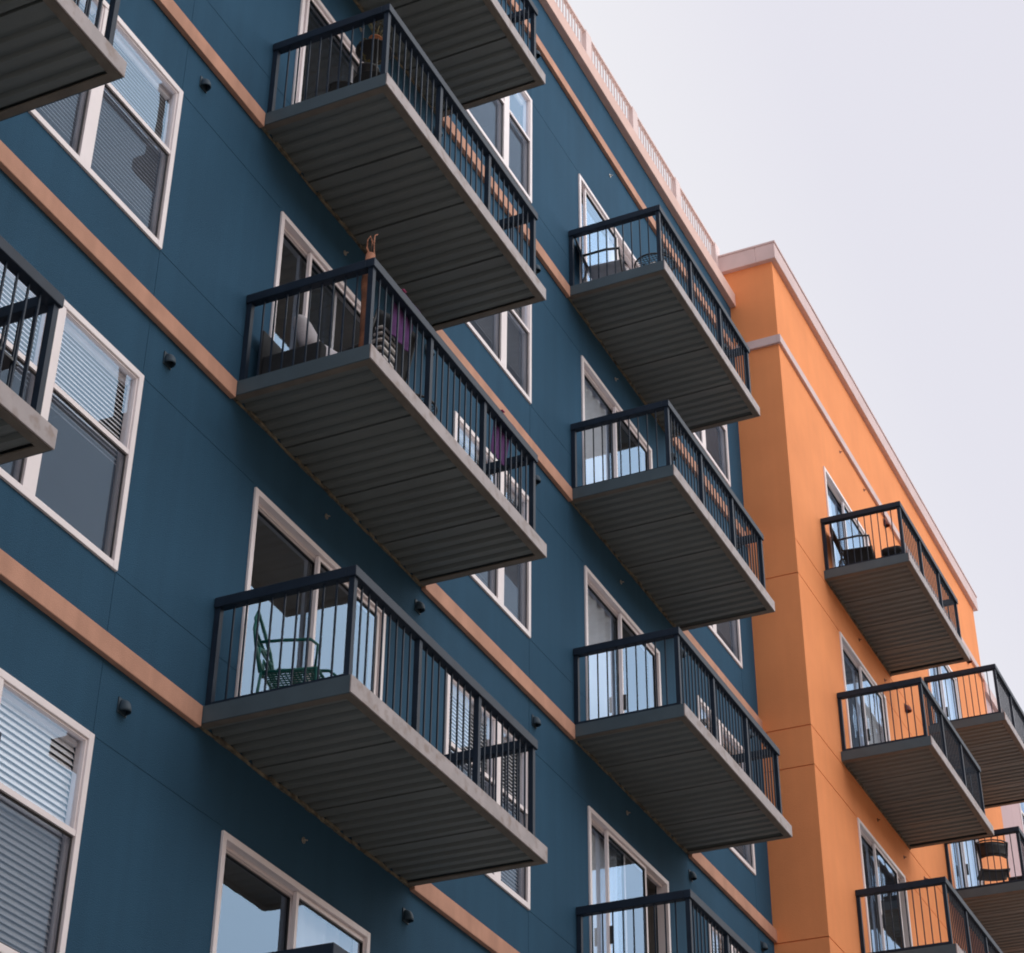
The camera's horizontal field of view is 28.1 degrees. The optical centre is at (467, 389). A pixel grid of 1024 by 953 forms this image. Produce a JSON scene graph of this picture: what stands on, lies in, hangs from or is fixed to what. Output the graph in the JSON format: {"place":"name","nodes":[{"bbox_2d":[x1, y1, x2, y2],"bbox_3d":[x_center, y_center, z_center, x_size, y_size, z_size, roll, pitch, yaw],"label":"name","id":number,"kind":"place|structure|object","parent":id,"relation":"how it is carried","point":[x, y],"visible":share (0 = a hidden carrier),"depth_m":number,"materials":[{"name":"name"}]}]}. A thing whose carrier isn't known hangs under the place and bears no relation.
{"place":"outdoors","nodes":[
{"label":"outdoors","id":0,"kind":"place"},
{"bbox_2d":[415,393,437,414],"bbox_3d":[-0.541,0.383,18.557,0.524,0.510,0.524,-15,-39,22],"label":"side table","id":1,"kind":"object","parent":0,"point":[422,396],"visible":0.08,"depth_m":18.60,"materials":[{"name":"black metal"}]},
{"bbox_2d":[555,0,1023,736],"label":"sky","id":2,"kind":"structure","parent":0,"point":[878,144],"materials":[{"name":"white"}]},
{"bbox_2d":[983,681,1023,876],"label":"apartment building","id":3,"kind":"structure","parent":0,"point":[1012,815],"depth_m":41.82,"materials":[{"name":"paint"}]},
{"bbox_2d":[1019,803,1023,833],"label":"window","id":4,"kind":"structure","parent":3,"relation":"in","point":[1021,805],"depth_m":43.09,"materials":[{"name":"white plastic"}]},
{"bbox_2d":[1010,876,1021,880],"bbox_3d":[9.441,8.526,34.855,0.280,0.300,0.460,-15,-39,22],"label":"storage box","id":5,"kind":"object","parent":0,"point":[1017,877],"visible":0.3,"depth_m":34.77,"materials":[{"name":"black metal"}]},
{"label":"pavement","id":6,"kind":"structure","parent":0,"visible":0},
{"bbox_2d":[0,0,791,952],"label":"apartment building","id":7,"kind":"structure","parent":6,"relation":"on","point":[526,720],"depth_m":18.60,"materials":[{"name":"blue paint"}]},
{"bbox_2d":[0,347,18,386],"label":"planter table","id":8,"kind":"object","parent":7,"relation":"on","point":[7,359],"visible":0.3,"depth_m":12.83,"materials":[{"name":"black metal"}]},
{"bbox_2d":[0,668,94,952],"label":"window","id":9,"kind":"structure","parent":7,"relation":"in","point":[38,740],"depth_m":13.83,"materials":[{"name":"glass"}]},
{"bbox_2d":[0,262,143,571],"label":"window","id":10,"kind":"structure","parent":7,"relation":"in","point":[88,378],"depth_m":15.91,"materials":[{"name":"grey glass"}]},
{"bbox_2d":[29,0,183,249],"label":"window","id":11,"kind":"structure","parent":7,"relation":"in","point":[113,130],"depth_m":17.67,"materials":[{"name":"glass"}]},
{"bbox_2d":[210,830,370,952],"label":"sliding door","id":12,"kind":"structure","parent":7,"relation":"in","point":[259,908],"depth_m":16.83,"materials":[{"name":"glass"}]},
{"bbox_2d":[253,611,336,692],"bbox_3d":[-1.411,2.218,16.354,0.668,1.090,0.568,-6,-36,10],"label":"garden chair","id":13,"kind":"object","parent":7,"relation":"on","point":[272,673],"visible":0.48,"depth_m":16.19,"materials":[{"name":"green metal"}]},
{"bbox_2d":[259,314,337,374],"bbox_3d":[-1.388,-0.155,18.113,0.635,0.761,0.823,-15,-39,22],"label":"outdoor armchair","id":14,"kind":"object","parent":7,"relation":"on","point":[288,354],"visible":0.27,"depth_m":17.84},
{"bbox_2d":[234,487,385,699],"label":"sliding door","id":15,"kind":"structure","parent":7,"relation":"in","point":[279,551],"depth_m":18.93,"materials":[{"name":"glass"}]},
{"bbox_2d":[269,211,373,351],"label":"sliding door","id":16,"kind":"structure","parent":7,"relation":"in","point":[296,259],"depth_m":20.19,"materials":[{"name":"glass"}]},
{"bbox_2d":[291,0,363,104],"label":"sliding door","id":17,"kind":"structure","parent":7,"relation":"in","point":[307,22],"depth_m":21.84,"materials":[{"name":"glass"}]},
{"bbox_2d":[328,80,352,91],"bbox_3d":[-1.213,-2.693,19.602,0.340,0.458,0.340,-3,-36,6],"label":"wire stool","id":18,"kind":"object","parent":7,"relation":"on","point":[332,86],"visible":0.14,"depth_m":19.63,"materials":[{"name":"black metal"}]},
{"bbox_2d":[358,234,377,346],"bbox_3d":[-0.862,-0.811,17.767,0.113,1.536,0.190,-15,-39,22],"label":"driftwood pole","id":19,"kind":"object","parent":7,"relation":"on","point":[369,255],"visible":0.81,"depth_m":17.70,"materials":[{"name":"brown wood"}]},
{"bbox_2d":[353,38,392,83],"bbox_3d":[-0.913,-2.955,19.473,0.360,0.744,0.360,-15,-39,22],"label":"plant stand","id":20,"kind":"object","parent":7,"relation":"on","point":[367,49],"visible":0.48,"depth_m":19.61,"materials":[{"name":"black metal"}]},
{"bbox_2d":[357,47,380,72],"bbox_3d":[-0.949,-3.086,19.581,0.231,0.431,0.255,-15,-39,22],"label":"plant pot","id":21,"kind":"object","parent":20,"relation":"on","point":[366,64],"visible":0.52,"depth_m":19.45,"materials":[{"name":"black metal"}]},
{"bbox_2d":[368,21,382,39],"bbox_3d":[-0.880,-3.444,19.748,0.269,0.371,0.135,15,-38,-18],"label":"plant pot","id":22,"kind":"object","parent":20,"relation":"on","point":[376,36],"visible":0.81,"depth_m":19.67,"materials":[{"name":"ceramic"}]},
{"bbox_2d":[338,309,417,381],"bbox_3d":[-0.877,-0.107,18.264,0.698,0.948,0.606,-26,-44,33],"label":"sling chair","id":23,"kind":"object","parent":7,"relation":"on","point":[399,348],"visible":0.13,"depth_m":18.29,"materials":[{"name":"black fabric"}]},
{"bbox_2d":[372,325,394,367],"bbox_3d":[-0.734,-0.365,17.952,0.130,0.344,0.300,-15,-39,22],"label":"striped cushion","id":24,"kind":"object","parent":23,"relation":"on","point":[386,344],"visible":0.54,"depth_m":17.90,"materials":[{"name":"white fabric"}]},
{"bbox_2d":[391,289,420,351],"bbox_3d":[-0.547,-0.598,18.110,0.124,0.459,0.392,-15,-39,22],"label":"towel","id":25,"kind":"object","parent":7,"relation":"hanging from","point":[400,328],"visible":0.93,"depth_m":18.10,"materials":[{"name":"purple fabric"}]},
{"bbox_2d":[444,673,529,909],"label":"window","id":26,"kind":"structure","parent":7,"relation":"in","point":[505,880],"depth_m":20.69,"materials":[{"name":"white plastic"}]},
{"bbox_2d":[454,411,530,637],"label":"window","id":27,"kind":"structure","parent":7,"relation":"in","point":[500,585],"depth_m":22.48,"materials":[{"name":"white plastic"}]},
{"bbox_2d":[465,91,531,203],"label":"window","id":28,"kind":"structure","parent":7,"relation":"in","point":[498,121],"depth_m":26.35,"materials":[{"name":"glass"}]},
{"bbox_2d":[465,304,531,403],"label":"window","id":29,"kind":"structure","parent":7,"relation":"in","point":[499,334],"depth_m":24.42,"materials":[{"name":"white plastic"}]},
{"bbox_2d":[491,409,513,465],"bbox_3d":[0.350,0.479,19.593,0.124,0.459,0.372,-15,-39,22],"label":"towel","id":30,"kind":"object","parent":7,"relation":"hanging from","point":[497,444],"visible":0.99,"depth_m":19.58,"materials":[{"name":"purple fabric"}]},
{"bbox_2d":[575,238,625,282],"bbox_3d":[1.793,-1.525,26.911,0.698,0.948,0.606,-10,-37,15],"label":"sling chair","id":31,"kind":"object","parent":7,"relation":"on","point":[602,269],"visible":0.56,"depth_m":26.74,"materials":[{"name":"black metal"}]},
{"bbox_2d":[578,173,639,282],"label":"sliding door","id":32,"kind":"structure","parent":7,"relation":"in","point":[586,217],"depth_m":28.89,"materials":[{"name":"glass"}]},
{"bbox_2d":[581,355,652,484],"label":"sliding door","id":33,"kind":"structure","parent":7,"relation":"in","point":[592,406],"depth_m":26.73,"materials":[{"name":"glass"}]},
{"bbox_2d":[584,565,661,719],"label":"sliding door","id":34,"kind":"structure","parent":7,"relation":"in","point":[605,618],"depth_m":24.98,"materials":[{"name":"glass"}]},
{"bbox_2d":[588,806,670,952],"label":"sliding door","id":35,"kind":"structure","parent":7,"relation":"in","point":[616,870],"depth_m":23.37,"materials":[{"name":"glass"}]},
{"bbox_2d":[634,252,674,270],"bbox_3d":[2.444,-1.421,26.649,0.544,0.510,0.544,-15,-39,22],"label":"bistro table","id":36,"kind":"object","parent":7,"relation":"on","point":[643,263],"visible":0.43,"depth_m":26.69,"materials":[{"name":"black metal"}]},
{"bbox_2d":[692,425,730,486],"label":"window","id":37,"kind":"structure","parent":7,"relation":"in","point":[707,439],"depth_m":31.51,"materials":[{"name":"white plastic"}]},
{"bbox_2d":[708,923,739,952],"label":"window","id":38,"kind":"structure","parent":7,"relation":"in","point":[708,923],"depth_m":25.72,"materials":[{"name":"white plastic"}]},
{"bbox_2d":[707,619,742,668],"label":"window","id":39,"kind":"structure","parent":7,"relation":"in","point":[721,631],"depth_m":29.60,"materials":[{"name":"white plastic"}]},
{"bbox_2d":[697,695,755,875],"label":"window","id":40,"kind":"structure","parent":7,"relation":"in","point":[749,862],"depth_m":27.70,"materials":[{"name":"white plastic"}]},
{"bbox_2d":[718,240,1023,952],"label":"apartment building","id":41,"kind":"structure","parent":6,"relation":"on","point":[901,763],"depth_m":32.28,"materials":[{"name":"orange paint"}]},
{"bbox_2d":[823,466,868,566],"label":"sliding door","id":42,"kind":"structure","parent":41,"relation":"in","point":[833,509],"depth_m":34.44,"materials":[{"name":"glass"}]},
{"bbox_2d":[829,524,874,565],"bbox_3d":[6.176,2.658,32.638,0.698,0.948,0.686,-9,-37,14],"label":"lounge chair","id":43,"kind":"object","parent":41,"relation":"on","point":[857,553],"visible":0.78,"depth_m":32.49,"materials":[{"name":"black metal"}]},
{"bbox_2d":[839,631,890,747],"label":"sliding door","id":44,"kind":"structure","parent":41,"relation":"in","point":[852,679],"depth_m":32.66,"materials":[{"name":"glass"}]},
{"bbox_2d":[857,818,912,951],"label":"sliding door","id":45,"kind":"structure","parent":41,"relation":"in","point":[875,874],"depth_m":31.71,"materials":[{"name":"glass"}]},
{"bbox_2d":[882,545,901,556],"bbox_3d":[6.756,2.732,32.225,0.360,0.367,0.580,-15,-39,22],"label":"ottoman","id":46,"kind":"object","parent":41,"relation":"on","point":[891,550],"visible":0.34,"depth_m":32.08,"materials":[{"name":"black"}]},
{"bbox_2d":[928,665,961,722],"bbox_3d":[8.921,5.957,38.363,0.188,2.275,2.371,-15,-38,21],"label":"sliding door","id":47,"kind":"structure","parent":41,"relation":"in","point":[943,669],"depth_m":38.80,"materials":[{"name":"glass"}]},
{"bbox_2d":[949,839,982,888],"bbox_3d":[8.858,8.483,36.567,0.188,2.275,2.370,-15,-39,22],"label":"sliding door","id":48,"kind":"structure","parent":41,"relation":"in","point":[969,843],"depth_m":36.57,"materials":[{"name":"glass"}]},
{"bbox_2d":[975,839,1009,884],"bbox_3d":[9.011,8.248,35.032,0.568,0.926,0.546,-1,-36,4],"label":"patio chair","id":49,"kind":"object","parent":41,"relation":"on","point":[990,853],"visible":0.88,"depth_m":35.02,"materials":[{"name":"black wicker"}]}
]}

